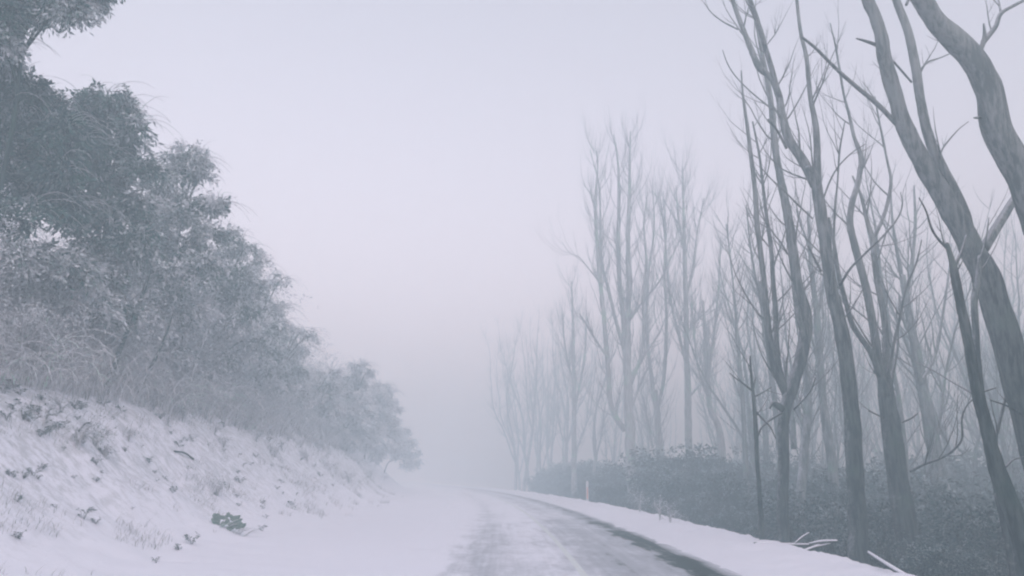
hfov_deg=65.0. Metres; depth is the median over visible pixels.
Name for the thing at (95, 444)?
weed clump
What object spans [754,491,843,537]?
scrub bush
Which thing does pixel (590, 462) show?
scrub bush
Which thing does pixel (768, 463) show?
scrub bush
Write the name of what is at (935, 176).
bare tree
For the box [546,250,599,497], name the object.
bare tree
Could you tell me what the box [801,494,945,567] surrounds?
scrub bush
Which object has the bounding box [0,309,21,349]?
frosted shrub
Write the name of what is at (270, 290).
frosted shrub
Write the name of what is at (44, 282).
frosted shrub
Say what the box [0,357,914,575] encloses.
snowy ground
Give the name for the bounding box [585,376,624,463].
bare tree
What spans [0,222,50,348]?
frosted shrub
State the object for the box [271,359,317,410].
frosted shrub
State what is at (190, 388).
frosted cane clump
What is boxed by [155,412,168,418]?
leafy seedling
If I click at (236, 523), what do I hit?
broad leaf plant
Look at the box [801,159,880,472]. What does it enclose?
bare tree
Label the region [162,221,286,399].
leafy tree
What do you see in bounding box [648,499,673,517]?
scrub bush
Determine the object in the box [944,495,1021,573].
scrub bush
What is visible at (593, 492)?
scrub bush
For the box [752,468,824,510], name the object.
scrub bush
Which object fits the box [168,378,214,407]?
frosted cane clump
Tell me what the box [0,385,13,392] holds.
leafy seedling
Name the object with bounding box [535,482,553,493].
scrub bush
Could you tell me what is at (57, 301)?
frosted shrub
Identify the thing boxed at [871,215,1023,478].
bare tree
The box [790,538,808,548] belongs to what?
scrub bush
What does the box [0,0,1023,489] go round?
sky
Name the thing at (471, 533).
road
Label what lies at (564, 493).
scrub bush
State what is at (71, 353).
frosted cane clump
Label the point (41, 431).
leafy seedling
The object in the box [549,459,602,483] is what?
scrub bush
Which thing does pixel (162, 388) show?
frosted cane clump
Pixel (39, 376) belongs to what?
frosted cane clump
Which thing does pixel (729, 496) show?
scrub bush
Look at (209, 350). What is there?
frosted shrub
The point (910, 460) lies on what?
scrub bush
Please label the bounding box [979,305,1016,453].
bare tree
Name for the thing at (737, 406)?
bare tree
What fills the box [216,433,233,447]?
weed clump
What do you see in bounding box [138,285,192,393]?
leaning sapling
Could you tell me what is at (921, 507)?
scrub bush
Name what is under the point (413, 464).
leafy tree
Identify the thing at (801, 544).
fallen branch
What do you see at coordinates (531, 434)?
bare tree
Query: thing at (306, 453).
weed clump
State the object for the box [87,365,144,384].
frosted cane clump
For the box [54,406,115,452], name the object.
weed clump
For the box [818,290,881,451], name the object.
bare tree
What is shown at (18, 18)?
leafy tree
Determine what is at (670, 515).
frosted weed
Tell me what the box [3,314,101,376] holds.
frosted cane clump
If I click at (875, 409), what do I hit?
bare tree
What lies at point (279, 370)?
leafy tree
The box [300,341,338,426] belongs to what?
frosted shrub
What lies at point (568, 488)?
scrub bush
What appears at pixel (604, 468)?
scrub bush
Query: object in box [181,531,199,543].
leafy seedling
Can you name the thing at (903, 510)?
bare tree
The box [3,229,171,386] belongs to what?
frosted shrub
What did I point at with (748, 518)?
scrub bush
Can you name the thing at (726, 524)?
scrub bush
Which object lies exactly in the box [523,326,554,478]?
bare tree
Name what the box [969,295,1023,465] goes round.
bare tree
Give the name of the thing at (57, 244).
frosted shrub
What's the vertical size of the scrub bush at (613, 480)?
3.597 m
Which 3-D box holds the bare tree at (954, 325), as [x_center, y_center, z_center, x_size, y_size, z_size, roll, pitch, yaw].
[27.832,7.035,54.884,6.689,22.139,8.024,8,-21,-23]
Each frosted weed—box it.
[626,488,646,511]
[641,495,673,519]
[655,503,687,521]
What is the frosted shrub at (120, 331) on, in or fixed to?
on the snowy ground at (371, 539)
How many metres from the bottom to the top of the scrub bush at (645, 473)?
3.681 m
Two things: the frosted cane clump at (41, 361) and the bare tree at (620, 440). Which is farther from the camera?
the bare tree at (620, 440)
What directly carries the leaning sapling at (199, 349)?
on the snowy ground at (371, 539)
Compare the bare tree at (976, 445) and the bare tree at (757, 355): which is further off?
the bare tree at (757, 355)
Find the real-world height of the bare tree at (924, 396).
15.886 m
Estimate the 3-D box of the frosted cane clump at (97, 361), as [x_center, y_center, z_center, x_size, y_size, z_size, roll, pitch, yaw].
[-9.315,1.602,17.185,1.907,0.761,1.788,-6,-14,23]
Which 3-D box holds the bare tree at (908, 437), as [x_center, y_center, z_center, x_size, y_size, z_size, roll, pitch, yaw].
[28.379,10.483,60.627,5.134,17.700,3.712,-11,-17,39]
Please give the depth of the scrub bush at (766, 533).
21.59 m
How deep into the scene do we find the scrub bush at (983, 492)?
29.44 m
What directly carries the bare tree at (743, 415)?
on the snowy ground at (371, 539)
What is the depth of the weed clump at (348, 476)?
37.40 m
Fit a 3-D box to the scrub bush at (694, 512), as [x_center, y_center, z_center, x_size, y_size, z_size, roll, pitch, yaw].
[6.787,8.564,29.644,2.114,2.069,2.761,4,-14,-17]
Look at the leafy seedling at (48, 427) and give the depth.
13.28 m
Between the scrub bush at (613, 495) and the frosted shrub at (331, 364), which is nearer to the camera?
the scrub bush at (613, 495)
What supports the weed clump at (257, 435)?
on the snowy ground at (371, 539)
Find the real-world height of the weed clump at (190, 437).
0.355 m
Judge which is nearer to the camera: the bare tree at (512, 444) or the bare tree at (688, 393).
the bare tree at (688, 393)
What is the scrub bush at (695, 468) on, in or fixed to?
on the snowy ground at (371, 539)
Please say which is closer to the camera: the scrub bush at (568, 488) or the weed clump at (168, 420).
the weed clump at (168, 420)
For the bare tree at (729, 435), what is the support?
on the snowy ground at (371, 539)
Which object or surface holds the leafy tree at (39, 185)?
on the snowy ground at (371, 539)
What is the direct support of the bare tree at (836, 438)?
on the snowy ground at (371, 539)
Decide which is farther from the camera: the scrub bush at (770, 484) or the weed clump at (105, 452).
the scrub bush at (770, 484)
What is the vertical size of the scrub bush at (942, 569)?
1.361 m
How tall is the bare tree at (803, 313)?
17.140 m
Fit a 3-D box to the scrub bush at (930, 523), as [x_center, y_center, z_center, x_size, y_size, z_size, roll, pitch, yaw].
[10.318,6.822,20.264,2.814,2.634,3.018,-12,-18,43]
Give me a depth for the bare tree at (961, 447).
86.28 m
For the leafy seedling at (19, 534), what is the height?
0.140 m
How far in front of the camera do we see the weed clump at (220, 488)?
18.10 m
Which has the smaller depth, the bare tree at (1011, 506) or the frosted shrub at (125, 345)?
the bare tree at (1011, 506)
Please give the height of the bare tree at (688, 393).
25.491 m
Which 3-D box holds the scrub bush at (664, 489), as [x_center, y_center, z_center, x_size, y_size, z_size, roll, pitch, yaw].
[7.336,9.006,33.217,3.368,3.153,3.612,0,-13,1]
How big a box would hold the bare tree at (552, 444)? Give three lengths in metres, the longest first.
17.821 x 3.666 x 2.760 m
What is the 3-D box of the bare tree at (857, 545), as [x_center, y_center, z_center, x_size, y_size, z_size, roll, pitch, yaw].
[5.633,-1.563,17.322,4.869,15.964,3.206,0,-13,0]
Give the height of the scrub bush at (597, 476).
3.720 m
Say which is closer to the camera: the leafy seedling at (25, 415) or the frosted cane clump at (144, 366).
the leafy seedling at (25, 415)
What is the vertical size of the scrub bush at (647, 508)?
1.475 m
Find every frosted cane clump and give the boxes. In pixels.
[0,318,111,387]
[0,328,93,387]
[0,337,51,384]
[0,337,79,384]
[0,343,21,382]
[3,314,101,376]
[4,325,118,382]
[22,333,102,367]
[67,352,122,379]
[87,350,175,392]
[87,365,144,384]
[108,355,179,398]
[130,371,198,403]
[151,371,224,406]
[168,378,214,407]
[216,399,253,423]
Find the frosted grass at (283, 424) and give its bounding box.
[0,265,367,453]
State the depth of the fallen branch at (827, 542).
15.40 m
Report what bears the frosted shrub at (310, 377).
on the snowy ground at (371, 539)
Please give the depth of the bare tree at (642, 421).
71.40 m
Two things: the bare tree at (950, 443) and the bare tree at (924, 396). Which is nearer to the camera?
the bare tree at (924, 396)
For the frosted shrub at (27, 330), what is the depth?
14.93 m
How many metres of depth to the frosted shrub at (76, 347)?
17.24 m
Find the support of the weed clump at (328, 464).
on the snowy ground at (371, 539)
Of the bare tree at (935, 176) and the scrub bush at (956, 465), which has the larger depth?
the scrub bush at (956, 465)
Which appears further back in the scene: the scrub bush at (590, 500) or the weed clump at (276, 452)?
the scrub bush at (590, 500)
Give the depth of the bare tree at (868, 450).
57.53 m
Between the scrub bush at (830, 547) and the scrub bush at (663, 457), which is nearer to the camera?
the scrub bush at (830, 547)
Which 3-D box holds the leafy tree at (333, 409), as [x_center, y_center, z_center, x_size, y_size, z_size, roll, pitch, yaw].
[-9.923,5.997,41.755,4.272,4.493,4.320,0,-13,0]
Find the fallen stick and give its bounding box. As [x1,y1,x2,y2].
[174,450,193,459]
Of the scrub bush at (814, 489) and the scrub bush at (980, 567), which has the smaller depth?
the scrub bush at (980, 567)
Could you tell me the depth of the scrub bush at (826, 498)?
21.31 m
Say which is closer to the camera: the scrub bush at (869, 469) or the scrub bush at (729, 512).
the scrub bush at (729, 512)
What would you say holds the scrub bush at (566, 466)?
on the snowy ground at (371, 539)
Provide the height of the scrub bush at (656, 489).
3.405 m
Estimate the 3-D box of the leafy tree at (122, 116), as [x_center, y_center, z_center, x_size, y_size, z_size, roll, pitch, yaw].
[-9.593,-1.581,18.884,3.690,7.901,2.946,-9,-16,35]
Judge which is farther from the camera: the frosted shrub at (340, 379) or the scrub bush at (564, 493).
the scrub bush at (564, 493)
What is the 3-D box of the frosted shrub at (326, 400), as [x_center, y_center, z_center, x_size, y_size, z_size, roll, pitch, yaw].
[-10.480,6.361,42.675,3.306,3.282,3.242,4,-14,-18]
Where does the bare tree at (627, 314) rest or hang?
on the snowy ground at (371, 539)
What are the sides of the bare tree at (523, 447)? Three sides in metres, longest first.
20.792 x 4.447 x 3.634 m
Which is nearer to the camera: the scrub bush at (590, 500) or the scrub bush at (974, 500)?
the scrub bush at (974, 500)
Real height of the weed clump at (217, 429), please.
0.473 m
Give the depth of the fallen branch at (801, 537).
16.27 m
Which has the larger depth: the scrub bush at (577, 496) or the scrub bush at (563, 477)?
the scrub bush at (563, 477)
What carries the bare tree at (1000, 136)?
on the snowy ground at (371, 539)
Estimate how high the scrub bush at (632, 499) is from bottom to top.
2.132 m
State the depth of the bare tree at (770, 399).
67.01 m
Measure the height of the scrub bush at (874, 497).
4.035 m
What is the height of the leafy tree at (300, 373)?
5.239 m
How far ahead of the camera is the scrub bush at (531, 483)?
75.88 m
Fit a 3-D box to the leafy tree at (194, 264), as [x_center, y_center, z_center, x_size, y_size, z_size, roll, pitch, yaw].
[-9.330,-0.782,22.279,4.572,8.028,3.788,0,-13,0]
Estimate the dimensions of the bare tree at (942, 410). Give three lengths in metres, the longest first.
16.028 x 4.679 x 2.332 m
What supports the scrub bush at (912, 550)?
on the snowy ground at (371, 539)
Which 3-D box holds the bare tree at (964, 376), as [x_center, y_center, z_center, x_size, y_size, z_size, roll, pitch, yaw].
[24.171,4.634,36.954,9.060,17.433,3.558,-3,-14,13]
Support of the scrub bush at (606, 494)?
on the snowy ground at (371, 539)
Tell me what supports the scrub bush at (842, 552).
on the snowy ground at (371, 539)
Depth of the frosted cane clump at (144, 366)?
19.27 m
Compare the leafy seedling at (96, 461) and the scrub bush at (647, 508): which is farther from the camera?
the scrub bush at (647, 508)
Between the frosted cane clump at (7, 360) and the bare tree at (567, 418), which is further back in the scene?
the bare tree at (567, 418)
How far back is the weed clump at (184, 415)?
20.64 m
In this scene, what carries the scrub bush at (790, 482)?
on the snowy ground at (371, 539)
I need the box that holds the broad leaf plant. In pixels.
[211,512,255,536]
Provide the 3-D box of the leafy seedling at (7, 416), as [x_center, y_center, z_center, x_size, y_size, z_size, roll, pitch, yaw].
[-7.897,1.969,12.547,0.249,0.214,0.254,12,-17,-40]
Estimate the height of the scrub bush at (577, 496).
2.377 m
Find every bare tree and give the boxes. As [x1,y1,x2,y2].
[478,311,522,489]
[494,309,532,491]
[502,337,535,490]
[512,302,546,491]
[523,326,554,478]
[524,315,564,476]
[527,91,683,498]
[538,339,563,468]
[541,301,608,468]
[545,342,571,470]
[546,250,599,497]
[549,307,604,470]
[584,303,621,477]
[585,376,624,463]
[594,360,624,467]
[618,344,655,469]
[621,371,664,453]
[622,162,686,468]
[635,370,665,452]
[642,120,742,457]
[648,382,681,457]
[660,230,755,494]
[672,310,729,457]
[673,215,736,472]
[689,329,756,459]
[694,403,727,458]
[697,186,759,510]
[698,298,770,465]
[702,0,893,564]
[704,0,866,542]
[706,238,778,469]
[715,260,779,467]
[725,158,790,510]
[726,321,801,462]
[726,334,795,539]
[730,371,759,452]
[738,253,854,494]
[745,281,838,542]
[766,220,830,484]
[770,142,845,523]
[770,271,829,466]
[779,7,987,574]
[799,256,866,472]
[801,0,1023,469]
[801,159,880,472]
[808,260,867,477]
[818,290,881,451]
[826,304,880,475]
[847,174,982,506]
[847,322,921,475]
[849,299,884,469]
[852,131,996,498]
[858,183,1023,488]
[860,364,905,447]
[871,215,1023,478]
[872,233,962,446]
[891,290,941,471]
[909,205,1021,437]
[910,0,1023,234]
[913,222,1023,459]
[915,197,1023,575]
[917,211,1023,491]
[923,352,959,460]
[929,335,989,467]
[936,215,1023,483]
[939,267,1012,460]
[946,384,979,462]
[950,407,986,466]
[961,168,1022,575]
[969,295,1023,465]
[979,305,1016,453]
[989,395,1009,575]
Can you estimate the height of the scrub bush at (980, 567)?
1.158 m
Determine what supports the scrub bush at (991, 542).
on the snowy ground at (371, 539)
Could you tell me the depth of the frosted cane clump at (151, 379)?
19.49 m
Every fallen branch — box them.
[754,541,818,546]
[795,532,808,542]
[805,539,837,550]
[867,551,906,573]
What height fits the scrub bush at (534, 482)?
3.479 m
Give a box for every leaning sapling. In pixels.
[92,260,175,394]
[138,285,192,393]
[184,294,232,406]
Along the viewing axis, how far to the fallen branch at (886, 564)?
11.27 m
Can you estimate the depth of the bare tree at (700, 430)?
92.78 m
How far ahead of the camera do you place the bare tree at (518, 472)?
93.40 m
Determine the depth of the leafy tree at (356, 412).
47.95 m
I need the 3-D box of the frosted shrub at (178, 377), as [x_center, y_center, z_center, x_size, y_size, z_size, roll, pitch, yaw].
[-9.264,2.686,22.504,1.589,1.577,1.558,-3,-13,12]
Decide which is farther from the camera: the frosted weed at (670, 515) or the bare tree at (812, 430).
the bare tree at (812, 430)
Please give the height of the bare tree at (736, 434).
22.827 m
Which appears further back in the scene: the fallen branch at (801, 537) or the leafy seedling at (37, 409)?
the fallen branch at (801, 537)
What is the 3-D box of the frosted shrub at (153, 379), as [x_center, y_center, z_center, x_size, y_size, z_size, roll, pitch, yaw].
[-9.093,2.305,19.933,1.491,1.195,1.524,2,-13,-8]
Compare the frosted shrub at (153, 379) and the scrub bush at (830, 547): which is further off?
the frosted shrub at (153, 379)
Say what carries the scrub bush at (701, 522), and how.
on the snowy ground at (371, 539)
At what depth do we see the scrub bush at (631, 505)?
38.07 m
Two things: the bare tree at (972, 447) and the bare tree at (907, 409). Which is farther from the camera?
the bare tree at (972, 447)
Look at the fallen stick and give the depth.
18.39 m
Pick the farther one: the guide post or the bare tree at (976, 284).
the guide post
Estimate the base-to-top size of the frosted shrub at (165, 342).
4.096 m
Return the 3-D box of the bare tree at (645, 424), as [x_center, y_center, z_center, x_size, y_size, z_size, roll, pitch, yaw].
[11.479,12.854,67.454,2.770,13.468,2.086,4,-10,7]
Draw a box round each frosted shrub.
[0,182,48,323]
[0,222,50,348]
[0,230,133,340]
[0,247,175,365]
[0,286,101,374]
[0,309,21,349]
[1,246,136,360]
[3,226,130,302]
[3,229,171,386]
[53,332,101,364]
[66,311,192,376]
[86,321,160,388]
[114,277,206,383]
[127,277,223,396]
[128,240,245,368]
[130,361,178,399]
[160,250,317,400]
[161,354,205,410]
[170,319,249,380]
[192,313,296,409]
[229,324,335,386]
[267,351,328,419]
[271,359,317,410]
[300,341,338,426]
[304,351,382,402]
[304,387,345,422]
[310,370,375,422]
[318,381,357,424]
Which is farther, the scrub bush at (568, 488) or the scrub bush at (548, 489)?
the scrub bush at (548, 489)
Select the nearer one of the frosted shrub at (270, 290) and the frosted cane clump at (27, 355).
the frosted cane clump at (27, 355)
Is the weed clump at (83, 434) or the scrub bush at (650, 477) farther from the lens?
the scrub bush at (650, 477)
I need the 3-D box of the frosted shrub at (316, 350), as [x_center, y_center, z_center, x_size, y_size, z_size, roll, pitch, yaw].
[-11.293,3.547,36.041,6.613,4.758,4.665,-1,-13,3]
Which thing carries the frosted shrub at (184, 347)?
on the snowy ground at (371, 539)
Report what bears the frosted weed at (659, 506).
on the snowy ground at (371, 539)
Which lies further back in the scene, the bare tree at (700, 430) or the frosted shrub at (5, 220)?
the bare tree at (700, 430)
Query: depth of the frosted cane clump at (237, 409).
25.79 m
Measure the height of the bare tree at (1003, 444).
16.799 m
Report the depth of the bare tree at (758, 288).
27.41 m
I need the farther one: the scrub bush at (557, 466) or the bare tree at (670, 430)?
the bare tree at (670, 430)
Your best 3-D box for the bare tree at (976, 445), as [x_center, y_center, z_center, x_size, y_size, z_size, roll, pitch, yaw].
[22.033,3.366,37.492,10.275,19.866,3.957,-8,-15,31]
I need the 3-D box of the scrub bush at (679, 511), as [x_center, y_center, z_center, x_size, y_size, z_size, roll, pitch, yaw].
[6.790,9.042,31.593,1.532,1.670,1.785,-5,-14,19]
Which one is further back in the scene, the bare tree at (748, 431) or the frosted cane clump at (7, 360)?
the bare tree at (748, 431)
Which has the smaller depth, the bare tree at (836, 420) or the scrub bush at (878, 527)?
the scrub bush at (878, 527)
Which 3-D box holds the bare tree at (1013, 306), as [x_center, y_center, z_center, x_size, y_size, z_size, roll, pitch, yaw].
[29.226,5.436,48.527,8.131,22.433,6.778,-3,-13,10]
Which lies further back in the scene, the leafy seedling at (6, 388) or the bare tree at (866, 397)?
the bare tree at (866, 397)
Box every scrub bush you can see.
[521,467,555,489]
[528,473,544,491]
[534,466,563,492]
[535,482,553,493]
[543,484,562,494]
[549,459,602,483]
[553,467,591,493]
[554,463,592,494]
[559,484,570,497]
[563,456,624,483]
[563,481,591,497]
[569,477,595,499]
[577,468,645,495]
[580,465,623,498]
[583,486,603,502]
[589,483,601,501]
[591,453,683,485]
[593,480,626,506]
[595,464,641,485]
[598,484,626,503]
[618,489,654,513]
[621,455,719,506]
[622,439,761,524]
[623,487,651,509]
[626,467,679,498]
[636,466,751,512]
[641,501,663,514]
[642,447,726,468]
[646,468,731,516]
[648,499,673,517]
[661,492,720,525]
[670,498,697,521]
[680,464,756,520]
[694,513,732,527]
[701,446,820,497]
[707,499,791,524]
[711,509,754,532]
[728,454,741,468]
[728,511,776,537]
[730,459,889,516]
[742,518,810,540]
[751,468,888,501]
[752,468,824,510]
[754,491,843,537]
[755,480,872,551]
[762,455,840,499]
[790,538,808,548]
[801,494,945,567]
[806,532,845,554]
[807,471,892,518]
[829,526,886,566]
[841,462,917,489]
[844,456,989,503]
[867,468,1023,564]
[867,507,976,570]
[871,448,967,483]
[880,544,995,575]
[889,533,989,575]
[910,453,980,472]
[915,482,1023,575]
[924,557,1001,575]
[927,442,1023,507]
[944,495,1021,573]
[948,474,1023,514]
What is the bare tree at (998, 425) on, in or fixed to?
on the snowy ground at (371, 539)
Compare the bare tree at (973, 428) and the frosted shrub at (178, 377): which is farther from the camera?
the bare tree at (973, 428)
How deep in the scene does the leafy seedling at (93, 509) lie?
11.80 m
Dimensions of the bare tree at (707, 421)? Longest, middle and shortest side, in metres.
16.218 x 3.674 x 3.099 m
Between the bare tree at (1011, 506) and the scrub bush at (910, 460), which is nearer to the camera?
the bare tree at (1011, 506)
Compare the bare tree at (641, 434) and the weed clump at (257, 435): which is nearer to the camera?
the weed clump at (257, 435)
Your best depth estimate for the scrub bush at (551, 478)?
72.33 m
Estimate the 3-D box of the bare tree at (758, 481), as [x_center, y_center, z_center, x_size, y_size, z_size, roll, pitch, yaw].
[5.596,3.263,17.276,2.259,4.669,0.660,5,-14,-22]
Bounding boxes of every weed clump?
[43,391,86,417]
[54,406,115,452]
[80,419,121,451]
[97,440,121,458]
[120,425,146,441]
[147,400,166,411]
[159,409,177,425]
[173,392,204,426]
[187,433,199,441]
[206,471,231,496]
[210,425,224,434]
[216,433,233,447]
[255,430,270,441]
[266,441,288,459]
[284,433,294,442]
[298,447,316,461]
[325,461,341,471]
[343,469,357,482]
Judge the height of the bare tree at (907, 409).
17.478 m
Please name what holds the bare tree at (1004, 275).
on the snowy ground at (371, 539)
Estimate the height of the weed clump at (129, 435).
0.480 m
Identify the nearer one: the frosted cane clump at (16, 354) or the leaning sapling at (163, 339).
the frosted cane clump at (16, 354)
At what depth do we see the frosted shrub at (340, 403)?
48.65 m
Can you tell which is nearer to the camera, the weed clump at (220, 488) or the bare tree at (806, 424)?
the weed clump at (220, 488)
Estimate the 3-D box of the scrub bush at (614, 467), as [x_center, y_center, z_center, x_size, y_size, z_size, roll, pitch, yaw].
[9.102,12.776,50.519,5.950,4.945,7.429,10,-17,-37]
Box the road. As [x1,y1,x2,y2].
[370,483,742,575]
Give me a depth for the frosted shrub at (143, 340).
20.72 m
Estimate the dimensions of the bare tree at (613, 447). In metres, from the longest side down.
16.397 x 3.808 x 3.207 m
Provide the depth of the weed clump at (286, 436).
31.67 m
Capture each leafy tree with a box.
[0,0,125,201]
[0,61,126,318]
[39,74,183,361]
[123,138,254,392]
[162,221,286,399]
[227,267,307,420]
[258,316,331,423]
[297,363,353,436]
[325,357,384,455]
[364,378,410,467]
[384,421,424,472]
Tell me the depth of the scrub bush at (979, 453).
38.69 m
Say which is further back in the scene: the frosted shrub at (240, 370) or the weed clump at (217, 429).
the frosted shrub at (240, 370)
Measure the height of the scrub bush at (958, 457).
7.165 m
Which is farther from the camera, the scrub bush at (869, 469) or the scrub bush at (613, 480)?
the scrub bush at (613, 480)
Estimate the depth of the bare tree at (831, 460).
26.47 m
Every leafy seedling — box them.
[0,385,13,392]
[0,408,16,418]
[11,529,26,538]
[12,386,27,394]
[19,408,35,419]
[29,403,45,412]
[37,427,47,436]
[44,424,55,433]
[76,506,95,518]
[90,455,103,464]
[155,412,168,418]
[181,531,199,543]
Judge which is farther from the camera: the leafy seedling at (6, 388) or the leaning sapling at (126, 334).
the leaning sapling at (126, 334)
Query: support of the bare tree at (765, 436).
on the snowy ground at (371, 539)
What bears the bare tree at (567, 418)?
on the snowy ground at (371, 539)
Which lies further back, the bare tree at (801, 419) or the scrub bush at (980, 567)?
the bare tree at (801, 419)
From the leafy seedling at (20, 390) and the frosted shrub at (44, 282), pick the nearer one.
the leafy seedling at (20, 390)
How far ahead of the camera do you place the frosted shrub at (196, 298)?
25.05 m
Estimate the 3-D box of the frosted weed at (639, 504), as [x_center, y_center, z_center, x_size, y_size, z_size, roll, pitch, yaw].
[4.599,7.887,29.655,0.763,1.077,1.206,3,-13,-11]
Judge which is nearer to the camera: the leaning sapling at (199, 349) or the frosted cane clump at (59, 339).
the frosted cane clump at (59, 339)
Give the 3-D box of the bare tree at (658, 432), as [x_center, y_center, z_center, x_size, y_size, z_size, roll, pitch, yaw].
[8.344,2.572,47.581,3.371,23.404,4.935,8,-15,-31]
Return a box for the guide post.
[586,481,588,500]
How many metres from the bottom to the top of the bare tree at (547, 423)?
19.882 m
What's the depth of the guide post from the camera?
44.57 m
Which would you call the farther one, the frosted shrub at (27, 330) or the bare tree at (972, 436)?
the bare tree at (972, 436)
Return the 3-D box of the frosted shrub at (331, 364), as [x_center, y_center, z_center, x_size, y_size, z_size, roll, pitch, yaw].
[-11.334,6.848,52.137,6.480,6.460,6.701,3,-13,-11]
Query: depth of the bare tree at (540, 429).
77.86 m
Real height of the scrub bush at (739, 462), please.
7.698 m
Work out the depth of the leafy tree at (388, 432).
55.71 m
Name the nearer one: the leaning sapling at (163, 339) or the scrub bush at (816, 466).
the leaning sapling at (163, 339)
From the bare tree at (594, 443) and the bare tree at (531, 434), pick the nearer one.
the bare tree at (594, 443)
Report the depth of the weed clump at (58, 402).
14.30 m
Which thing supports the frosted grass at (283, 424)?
on the snowy ground at (371, 539)
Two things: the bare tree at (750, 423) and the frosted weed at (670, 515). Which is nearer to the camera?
the frosted weed at (670, 515)
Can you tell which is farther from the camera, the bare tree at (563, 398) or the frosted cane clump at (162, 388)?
the bare tree at (563, 398)
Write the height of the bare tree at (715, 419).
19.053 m
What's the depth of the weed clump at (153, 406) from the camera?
19.58 m

